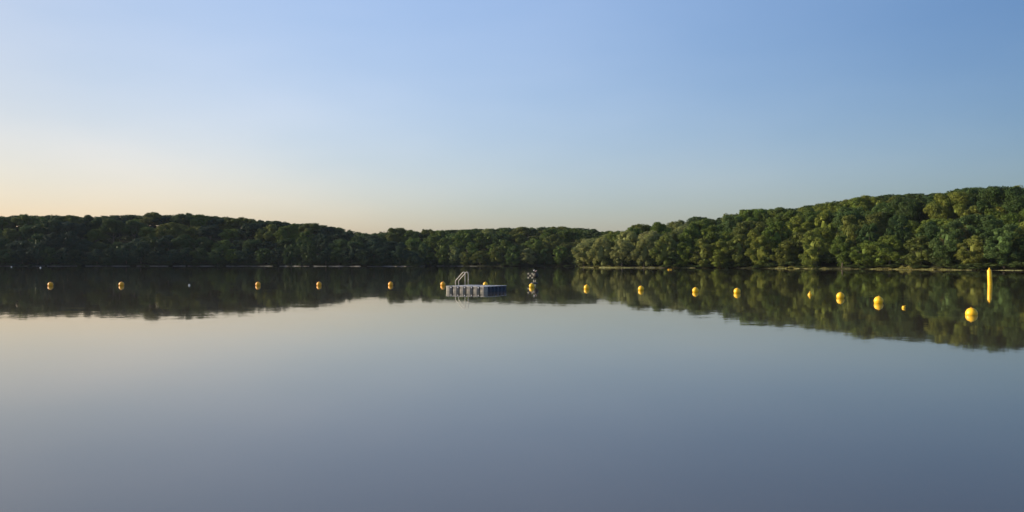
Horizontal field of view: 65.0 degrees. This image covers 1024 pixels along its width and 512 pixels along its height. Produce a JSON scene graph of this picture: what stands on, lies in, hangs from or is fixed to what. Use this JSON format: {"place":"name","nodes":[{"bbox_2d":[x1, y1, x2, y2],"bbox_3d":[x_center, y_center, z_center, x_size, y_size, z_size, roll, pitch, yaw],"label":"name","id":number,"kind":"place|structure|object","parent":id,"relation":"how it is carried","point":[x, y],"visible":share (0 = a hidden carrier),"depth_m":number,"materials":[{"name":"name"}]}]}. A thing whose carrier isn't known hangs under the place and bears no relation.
{"place":"outdoors","nodes":[
{"label":"outdoors","id":0,"kind":"place"},
{"bbox_2d":[0,266,1023,511],"bbox_3d":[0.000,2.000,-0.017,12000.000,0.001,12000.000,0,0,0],"label":"lake water","id":1,"kind":"structure","parent":0,"point":[286,388],"depth_m":12.60,"materials":[{"name":"liquid"}]},
{"bbox_2d":[446,272,506,291],"bbox_3d":[-2.591,2.167,57.898,3.405,2.064,3.358,0,-1,27],"label":"swimming raft","id":2,"kind":"object","parent":1,"relation":"on","point":[479,288],"visible":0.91,"depth_m":56.83,"materials":[{"name":"plastic"}]},
{"bbox_2d":[0,226,1023,269],"bbox_3d":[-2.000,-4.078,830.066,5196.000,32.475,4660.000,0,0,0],"label":"terrain","id":3,"kind":"structure","parent":0,"point":[833,265],"depth_m":490.23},
{"bbox_2d":[0,217,17,229],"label":"broadleaf tree","id":4,"kind":"object","parent":3,"relation":"on","point":[6,222],"visible":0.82,"depth_m":575.00,"materials":[{"name":"green plant"}]},
{"bbox_2d":[0,228,20,241],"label":"broadleaf tree","id":5,"kind":"object","parent":3,"relation":"on","point":[11,234],"visible":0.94,"depth_m":538.35,"materials":[{"name":"green plant"}]},
{"bbox_2d":[6,240,34,252],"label":"broadleaf tree","id":6,"kind":"object","parent":3,"relation":"on","point":[16,245],"visible":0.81,"depth_m":513.28,"materials":[{"name":"green plant"}]},
{"bbox_2d":[11,214,36,228],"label":"broadleaf tree","id":7,"kind":"object","parent":3,"relation":"on","point":[25,218],"visible":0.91,"depth_m":573.53,"materials":[{"name":"green plant"}]},
{"bbox_2d":[18,224,36,239],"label":"broadleaf tree","id":8,"kind":"object","parent":3,"relation":"on","point":[26,232],"visible":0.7,"depth_m":540.59,"materials":[{"name":"green plant"}]},
{"bbox_2d":[26,242,47,263],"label":"broadleaf tree","id":9,"kind":"object","parent":3,"relation":"on","point":[37,252],"visible":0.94,"depth_m":502.44,"materials":[{"name":"green plant"}]},
{"bbox_2d":[31,219,61,234],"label":"broadleaf tree","id":10,"kind":"object","parent":3,"relation":"on","point":[39,228],"visible":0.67,"depth_m":541.47,"materials":[{"name":"green plant"}]},
{"bbox_2d":[48,221,72,244],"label":"broadleaf tree","id":11,"kind":"object","parent":3,"relation":"on","point":[64,226],"visible":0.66,"depth_m":542.50,"materials":[{"name":"green plant"}]},
{"bbox_2d":[51,247,74,263],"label":"broadleaf tree","id":12,"kind":"object","parent":3,"relation":"on","point":[65,257],"visible":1,"depth_m":501.36,"materials":[{"name":"green plant"}]},
{"bbox_2d":[55,231,80,252],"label":"broadleaf tree","id":13,"kind":"object","parent":3,"relation":"on","point":[69,237],"visible":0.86,"depth_m":519.76,"materials":[{"name":"green plant"}]},
{"bbox_2d":[83,229,110,242],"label":"broadleaf tree","id":14,"kind":"object","parent":3,"relation":"on","point":[95,235],"visible":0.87,"depth_m":549.06,"materials":[{"name":"green plant"}]},
{"bbox_2d":[99,218,129,242],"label":"broadleaf tree","id":15,"kind":"object","parent":3,"relation":"on","point":[110,226],"visible":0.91,"depth_m":545.40,"materials":[{"name":"green plant"}]},
{"bbox_2d":[115,243,133,263],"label":"broadleaf tree","id":16,"kind":"object","parent":3,"relation":"on","point":[126,252],"visible":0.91,"depth_m":503.26,"materials":[{"name":"green plant"}]},
{"bbox_2d":[123,220,147,238],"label":"broadleaf tree","id":17,"kind":"object","parent":3,"relation":"on","point":[133,226],"visible":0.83,"depth_m":546.97,"materials":[{"name":"green plant"}]},
{"bbox_2d":[139,212,163,226],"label":"broadleaf tree","id":18,"kind":"object","parent":3,"relation":"on","point":[149,217],"visible":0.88,"depth_m":571.89,"materials":[{"name":"green plant"}]},
{"bbox_2d":[157,235,174,250],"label":"broadleaf tree","id":19,"kind":"object","parent":3,"relation":"on","point":[165,241],"visible":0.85,"depth_m":512.36,"materials":[{"name":"green plant"}]},
{"bbox_2d":[154,222,178,238],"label":"broadleaf tree","id":20,"kind":"object","parent":3,"relation":"on","point":[161,229],"visible":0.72,"depth_m":539.67,"materials":[{"name":"green plant"}]},
{"bbox_2d":[171,234,194,251],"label":"broadleaf tree","id":21,"kind":"object","parent":3,"relation":"on","point":[180,241],"visible":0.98,"depth_m":514.07,"materials":[{"name":"green plant"}]},
{"bbox_2d":[170,213,195,224],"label":"broadleaf tree","id":22,"kind":"object","parent":3,"relation":"on","point":[178,219],"visible":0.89,"depth_m":571.96,"materials":[{"name":"green plant"}]},
{"bbox_2d":[189,248,209,263],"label":"broadleaf tree","id":23,"kind":"object","parent":3,"relation":"on","point":[200,254],"visible":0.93,"depth_m":501.27,"materials":[{"name":"green plant"}]},
{"bbox_2d":[190,214,210,227],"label":"broadleaf tree","id":24,"kind":"object","parent":3,"relation":"on","point":[200,220],"visible":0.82,"depth_m":574.48,"materials":[{"name":"green plant"}]},
{"bbox_2d":[190,237,213,256],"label":"broadleaf tree","id":25,"kind":"object","parent":3,"relation":"on","point":[206,244],"visible":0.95,"depth_m":516.53,"materials":[{"name":"green plant"}]},
{"bbox_2d":[195,225,225,239],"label":"broadleaf tree","id":26,"kind":"object","parent":3,"relation":"on","point":[208,230],"visible":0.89,"depth_m":543.10,"materials":[{"name":"green plant"}]},
{"bbox_2d":[205,248,226,263],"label":"broadleaf tree","id":27,"kind":"object","parent":3,"relation":"on","point":[217,255],"visible":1,"depth_m":499.46,"materials":[{"name":"green plant"}]},
{"bbox_2d":[217,228,240,243],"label":"broadleaf tree","id":28,"kind":"object","parent":3,"relation":"on","point":[231,234],"visible":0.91,"depth_m":542.42,"materials":[{"name":"green plant"}]},
{"bbox_2d":[234,247,256,263],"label":"broadleaf tree","id":29,"kind":"object","parent":3,"relation":"on","point":[244,254],"visible":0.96,"depth_m":499.94,"materials":[{"name":"green plant"}]},
{"bbox_2d":[237,223,262,238],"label":"broadleaf tree","id":30,"kind":"object","parent":3,"relation":"on","point":[250,229],"visible":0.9,"depth_m":539.93,"materials":[{"name":"green plant"}]},
{"bbox_2d":[254,224,277,243],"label":"broadleaf tree","id":31,"kind":"object","parent":3,"relation":"on","point":[261,234],"visible":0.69,"depth_m":534.60,"materials":[{"name":"green plant"}]},
{"bbox_2d":[271,225,297,246],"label":"broadleaf tree","id":32,"kind":"object","parent":3,"relation":"on","point":[284,232],"visible":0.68,"depth_m":531.47,"materials":[{"name":"green plant"}]},
{"bbox_2d":[282,244,299,263],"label":"broadleaf tree","id":33,"kind":"object","parent":3,"relation":"on","point":[292,255],"visible":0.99,"depth_m":489.16,"materials":[{"name":"green plant"}]},
{"bbox_2d":[300,244,318,263],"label":"broadleaf tree","id":34,"kind":"object","parent":3,"relation":"on","point":[309,252],"visible":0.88,"depth_m":481.73,"materials":[{"name":"green plant"}]},
{"bbox_2d":[299,223,320,234],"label":"broadleaf tree","id":35,"kind":"object","parent":3,"relation":"on","point":[313,228],"visible":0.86,"depth_m":553.81,"materials":[{"name":"green plant"}]},
{"bbox_2d":[340,242,364,264],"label":"broadleaf tree","id":36,"kind":"object","parent":3,"relation":"on","point":[352,250],"visible":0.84,"depth_m":475.10,"materials":[{"name":"green plant"}]},
{"bbox_2d":[355,249,373,264],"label":"broadleaf tree","id":37,"kind":"object","parent":3,"relation":"on","point":[365,257],"visible":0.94,"depth_m":469.82,"materials":[{"name":"green plant"}]},
{"bbox_2d":[371,247,391,263],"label":"broadleaf tree","id":38,"kind":"object","parent":3,"relation":"on","point":[382,255],"visible":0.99,"depth_m":471.11,"materials":[{"name":"green plant"}]},
{"bbox_2d":[385,228,407,241],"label":"broadleaf tree","id":39,"kind":"object","parent":3,"relation":"on","point":[394,234],"visible":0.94,"depth_m":578.16,"materials":[{"name":"green plant"}]},
{"bbox_2d":[391,245,409,263],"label":"broadleaf tree","id":40,"kind":"object","parent":3,"relation":"on","point":[398,256],"visible":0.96,"depth_m":466.99,"materials":[{"name":"green plant"}]},
{"bbox_2d":[422,235,441,251],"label":"broadleaf tree","id":41,"kind":"object","parent":3,"relation":"on","point":[431,241],"visible":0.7,"depth_m":561.24,"materials":[{"name":"green plant"}]},
{"bbox_2d":[452,229,477,251],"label":"broadleaf tree","id":42,"kind":"object","parent":3,"relation":"on","point":[462,234],"visible":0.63,"depth_m":536.75,"materials":[{"name":"green plant"}]},
{"bbox_2d":[473,233,494,250],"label":"broadleaf tree","id":43,"kind":"object","parent":3,"relation":"on","point":[485,241],"visible":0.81,"depth_m":532.29,"materials":[{"name":"green plant"}]},
{"bbox_2d":[420,238,575,265],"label":"undergrowth","id":44,"kind":"object","parent":3,"relation":"on","point":[503,262],"visible":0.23,"depth_m":499.43,"materials":[{"name":"green plant"}]},
{"bbox_2d":[0,186,1023,248],"bbox_3d":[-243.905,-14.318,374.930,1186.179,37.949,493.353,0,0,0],"label":"distant woodland","id":45,"kind":"object","parent":3,"relation":"on","point":[339,230],"visible":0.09,"depth_m":574.35,"materials":[{"name":"green plant"}]},
{"bbox_2d":[504,246,521,264],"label":"broadleaf tree","id":46,"kind":"object","parent":3,"relation":"on","point":[514,257],"visible":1,"depth_m":485.70,"materials":[{"name":"green plant"}]},
{"bbox_2d":[522,238,545,256],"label":"broadleaf tree","id":47,"kind":"object","parent":3,"relation":"on","point":[535,246],"visible":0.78,"depth_m":496.08,"materials":[{"name":"green plant"}]},
{"bbox_2d":[535,248,552,263],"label":"broadleaf tree","id":48,"kind":"object","parent":3,"relation":"on","point":[548,256],"visible":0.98,"depth_m":485.55,"materials":[{"name":"green plant"}]},
{"bbox_2d":[540,234,563,254],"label":"broadleaf tree","id":49,"kind":"object","parent":3,"relation":"on","point":[551,245],"visible":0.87,"depth_m":494.75,"materials":[{"name":"green plant"}]},
{"bbox_2d":[553,246,568,264],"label":"broadleaf tree","id":50,"kind":"object","parent":3,"relation":"on","point":[562,255],"visible":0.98,"depth_m":479.24,"materials":[{"name":"green plant"}]},
{"bbox_2d":[558,228,581,242],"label":"broadleaf tree","id":51,"kind":"object","parent":3,"relation":"on","point":[570,235],"visible":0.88,"depth_m":514.50,"materials":[{"name":"green plant"}]},
{"bbox_2d":[571,244,595,266],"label":"broadleaf tree","id":52,"kind":"object","parent":3,"relation":"on","point":[582,256],"visible":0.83,"depth_m":347.58,"materials":[{"name":"green plant"}]},
{"bbox_2d":[586,237,610,265],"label":"broadleaf tree","id":53,"kind":"object","parent":3,"relation":"on","point":[597,247],"visible":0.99,"depth_m":340.33,"materials":[{"name":"green plant"}]},
{"bbox_2d":[609,239,634,266],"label":"broadleaf tree","id":54,"kind":"object","parent":3,"relation":"on","point":[619,250],"visible":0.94,"depth_m":334.00,"materials":[{"name":"green plant"}]},
{"bbox_2d":[614,230,639,246],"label":"broadleaf tree","id":55,"kind":"object","parent":3,"relation":"on","point":[632,236],"visible":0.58,"depth_m":360.05,"materials":[{"name":"green plant"}]},
{"bbox_2d":[630,237,652,266],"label":"broadleaf tree","id":56,"kind":"object","parent":3,"relation":"on","point":[642,250],"visible":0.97,"depth_m":328.92,"materials":[{"name":"green plant"}]},
{"bbox_2d":[649,234,675,264],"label":"broadleaf tree","id":57,"kind":"object","parent":3,"relation":"on","point":[662,248],"visible":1,"depth_m":323.22,"materials":[{"name":"green plant"}]},
{"bbox_2d":[675,242,696,264],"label":"broadleaf tree","id":58,"kind":"object","parent":3,"relation":"on","point":[683,254],"visible":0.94,"depth_m":319.73,"materials":[{"name":"green plant"}]},
{"bbox_2d":[677,229,698,254],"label":"broadleaf tree","id":59,"kind":"object","parent":3,"relation":"on","point":[692,238],"visible":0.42,"depth_m":330.20,"materials":[{"name":"green plant"}]},
{"bbox_2d":[679,219,714,245],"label":"broadleaf tree","id":60,"kind":"object","parent":3,"relation":"on","point":[703,224],"visible":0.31,"depth_m":341.25,"materials":[{"name":"green plant"}]},
{"bbox_2d":[690,238,713,266],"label":"broadleaf tree","id":61,"kind":"object","parent":3,"relation":"on","point":[704,251],"visible":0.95,"depth_m":313.60,"materials":[{"name":"green plant"}]},
{"bbox_2d":[694,225,720,255],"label":"broadleaf tree","id":62,"kind":"object","parent":3,"relation":"on","point":[711,234],"visible":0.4,"depth_m":322.21,"materials":[{"name":"green plant"}]},
{"bbox_2d":[708,241,732,267],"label":"broadleaf tree","id":63,"kind":"object","parent":3,"relation":"on","point":[717,258],"visible":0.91,"depth_m":309.04,"materials":[{"name":"green plant"}]},
{"bbox_2d":[715,215,742,237],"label":"broadleaf tree","id":64,"kind":"object","parent":3,"relation":"on","point":[731,222],"visible":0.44,"depth_m":351.90,"materials":[{"name":"green plant"}]},
{"bbox_2d":[723,234,752,266],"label":"broadleaf tree","id":65,"kind":"object","parent":3,"relation":"on","point":[736,246],"visible":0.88,"depth_m":307.01,"materials":[{"name":"green plant"}]},
{"bbox_2d":[731,220,767,245],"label":"broadleaf tree","id":66,"kind":"object","parent":3,"relation":"on","point":[744,227],"visible":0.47,"depth_m":327.20,"materials":[{"name":"green plant"}]},
{"bbox_2d":[738,208,768,221],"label":"broadleaf tree","id":67,"kind":"object","parent":3,"relation":"on","point":[747,215],"visible":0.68,"depth_m":371.80,"materials":[{"name":"green plant"}]},
{"bbox_2d":[744,235,774,265],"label":"broadleaf tree","id":68,"kind":"object","parent":3,"relation":"on","point":[760,249],"visible":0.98,"depth_m":298.12,"materials":[{"name":"green plant"}]},
{"bbox_2d":[584,265,957,269],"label":"bank grass","id":69,"kind":"structure","parent":3,"relation":"on","point":[903,267],"depth_m":285.06,"materials":[{"name":"green plant"}]},
{"bbox_2d":[759,207,786,223],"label":"broadleaf tree","id":70,"kind":"object","parent":3,"relation":"on","point":[774,212],"visible":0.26,"depth_m":367.14,"materials":[{"name":"green plant"}]},
{"bbox_2d":[761,221,793,263],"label":"broadleaf tree","id":71,"kind":"object","parent":3,"relation":"on","point":[771,234],"visible":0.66,"depth_m":301.42,"materials":[{"name":"green plant"}]},
{"bbox_2d":[766,210,802,225],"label":"broadleaf tree","id":72,"kind":"object","parent":3,"relation":"on","point":[787,216],"visible":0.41,"depth_m":335.67,"materials":[{"name":"green plant"}]},
{"bbox_2d":[770,240,799,265],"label":"broadleaf tree","id":73,"kind":"object","parent":3,"relation":"on","point":[786,254],"visible":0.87,"depth_m":291.01,"materials":[{"name":"green plant"}]},
{"bbox_2d":[780,215,811,240],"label":"broadleaf tree","id":74,"kind":"object","parent":3,"relation":"on","point":[799,223],"visible":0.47,"depth_m":310.28,"materials":[{"name":"green plant"}]},
{"bbox_2d":[786,232,806,256],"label":"broadleaf tree","id":75,"kind":"object","parent":3,"relation":"on","point":[799,244],"visible":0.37,"depth_m":294.13,"materials":[{"name":"green plant"}]},
{"bbox_2d":[573,225,1023,268],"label":"undergrowth","id":76,"kind":"object","parent":3,"relation":"on","point":[829,257],"visible":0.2,"depth_m":277.33,"materials":[{"name":"green plant"}]},
{"bbox_2d":[792,206,821,231],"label":"broadleaf tree","id":77,"kind":"object","parent":3,"relation":"on","point":[809,215],"visible":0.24,"depth_m":324.21,"materials":[{"name":"green plant"}]},
{"bbox_2d":[798,230,829,266],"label":"broadleaf tree","id":78,"kind":"object","parent":3,"relation":"on","point":[812,250],"visible":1,"depth_m":278.27,"materials":[{"name":"green plant"}]},
{"bbox_2d":[811,209,838,244],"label":"broadleaf tree","id":79,"kind":"object","parent":3,"relation":"on","point":[824,219],"visible":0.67,"depth_m":302.58,"materials":[{"name":"green plant"}]},
{"bbox_2d":[828,235,853,266],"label":"broadleaf tree","id":80,"kind":"object","parent":3,"relation":"on","point":[840,249],"visible":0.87,"depth_m":270.25,"materials":[{"name":"green plant"}]},
{"bbox_2d":[829,206,866,235],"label":"broadleaf tree","id":81,"kind":"object","parent":3,"relation":"on","point":[837,216],"visible":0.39,"depth_m":295.08,"materials":[{"name":"green plant"}]},
{"bbox_2d":[834,214,861,252],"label":"broadleaf tree","id":82,"kind":"object","parent":3,"relation":"on","point":[850,221],"visible":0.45,"depth_m":279.92,"materials":[{"name":"green plant"}]},
{"bbox_2d":[832,197,869,211],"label":"broadleaf tree","id":83,"kind":"object","parent":3,"relation":"on","point":[855,202],"visible":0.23,"depth_m":338.52,"materials":[{"name":"green plant"}]},
{"bbox_2d":[849,240,881,266],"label":"broadleaf tree","id":84,"kind":"object","parent":3,"relation":"on","point":[868,256],"visible":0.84,"depth_m":261.15,"materials":[{"name":"green plant"}]},
{"bbox_2d":[853,223,884,247],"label":"broadleaf tree","id":85,"kind":"object","parent":3,"relation":"on","point":[870,230],"visible":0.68,"depth_m":271.12,"materials":[{"name":"green plant"}]},
{"bbox_2d":[856,195,886,210],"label":"broadleaf tree","id":86,"kind":"object","parent":3,"relation":"on","point":[872,201],"visible":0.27,"depth_m":335.63,"materials":[{"name":"green plant"}]},
{"bbox_2d":[858,212,895,240],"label":"broadleaf tree","id":87,"kind":"object","parent":3,"relation":"on","point":[878,219],"visible":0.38,"depth_m":285.07,"materials":[{"name":"green plant"}]},
{"bbox_2d":[866,202,895,225],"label":"broadleaf tree","id":88,"kind":"object","parent":3,"relation":"on","point":[885,208],"visible":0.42,"depth_m":299.61,"materials":[{"name":"green plant"}]},
{"bbox_2d":[868,235,906,266],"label":"broadleaf tree","id":89,"kind":"object","parent":3,"relation":"on","point":[888,252],"visible":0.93,"depth_m":255.96,"materials":[{"name":"green plant"}]},
{"bbox_2d":[884,214,911,251],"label":"broadleaf tree","id":90,"kind":"object","parent":3,"relation":"on","point":[897,224],"visible":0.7,"depth_m":259.99,"materials":[{"name":"green plant"}]},
{"bbox_2d":[890,197,929,238],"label":"broadleaf tree","id":91,"kind":"object","parent":3,"relation":"on","point":[908,208],"visible":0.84,"depth_m":289.63,"materials":[{"name":"green plant"}]},
{"bbox_2d":[900,235,933,265],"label":"broadleaf tree","id":92,"kind":"object","parent":3,"relation":"on","point":[920,249],"visible":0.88,"depth_m":243.86,"materials":[{"name":"green plant"}]},
{"bbox_2d":[915,221,943,262],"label":"broadleaf tree","id":93,"kind":"object","parent":3,"relation":"on","point":[932,229],"visible":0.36,"depth_m":247.31,"materials":[{"name":"green plant"}]},
{"bbox_2d":[915,218,960,241],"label":"broadleaf tree","id":94,"kind":"object","parent":3,"relation":"on","point":[940,222],"visible":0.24,"depth_m":261.94,"materials":[{"name":"green plant"}]},
{"bbox_2d":[922,191,970,219],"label":"broadleaf tree","id":95,"kind":"object","parent":3,"relation":"on","point":[953,205],"visible":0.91,"depth_m":279.51,"materials":[{"name":"green plant"}]},
{"bbox_2d":[929,221,966,264],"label":"broadleaf tree","id":96,"kind":"object","parent":3,"relation":"on","point":[951,242],"visible":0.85,"depth_m":233.20,"materials":[{"name":"green plant"}]},
{"bbox_2d":[939,188,981,208],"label":"broadleaf tree","id":97,"kind":"object","parent":3,"relation":"on","point":[972,192],"visible":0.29,"depth_m":297.11,"materials":[{"name":"green plant"}]},
{"bbox_2d":[954,213,985,244],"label":"broadleaf tree","id":98,"kind":"object","parent":3,"relation":"on","point":[974,220],"visible":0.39,"depth_m":249.82,"materials":[{"name":"green plant"}]},
{"bbox_2d":[954,235,989,263],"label":"broadleaf tree","id":99,"kind":"object","parent":3,"relation":"on","point":[974,244],"visible":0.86,"depth_m":224.79,"materials":[{"name":"green plant"}]},
{"bbox_2d":[955,205,1007,228],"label":"broadleaf tree","id":100,"kind":"object","parent":3,"relation":"on","point":[971,210],"visible":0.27,"depth_m":272.12,"materials":[{"name":"green plant"}]},
{"bbox_2d":[967,215,1013,261],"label":"broadleaf tree","id":101,"kind":"object","parent":3,"relation":"on","point":[990,224],"visible":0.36,"depth_m":229.52,"materials":[{"name":"green plant"}]},
{"bbox_2d":[974,186,1023,214],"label":"broadleaf tree","id":102,"kind":"object","parent":3,"relation":"on","point":[1010,200],"visible":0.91,"depth_m":264.20,"materials":[{"name":"green plant"}]},
{"bbox_2d":[981,223,1023,268],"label":"broadleaf tree","id":103,"kind":"object","parent":3,"relation":"on","point":[1005,249],"visible":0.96,"depth_m":217.49,"materials":[{"name":"green plant"}]},
{"bbox_2d":[1000,208,1023,226],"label":"broadleaf tree","id":104,"kind":"object","parent":3,"relation":"on","point":[1010,218],"visible":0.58,"depth_m":240.98,"materials":[{"name":"green plant"}]},
{"bbox_2d":[0,0,1023,233],"label":"sky","id":105,"kind":"structure","parent":0,"point":[363,116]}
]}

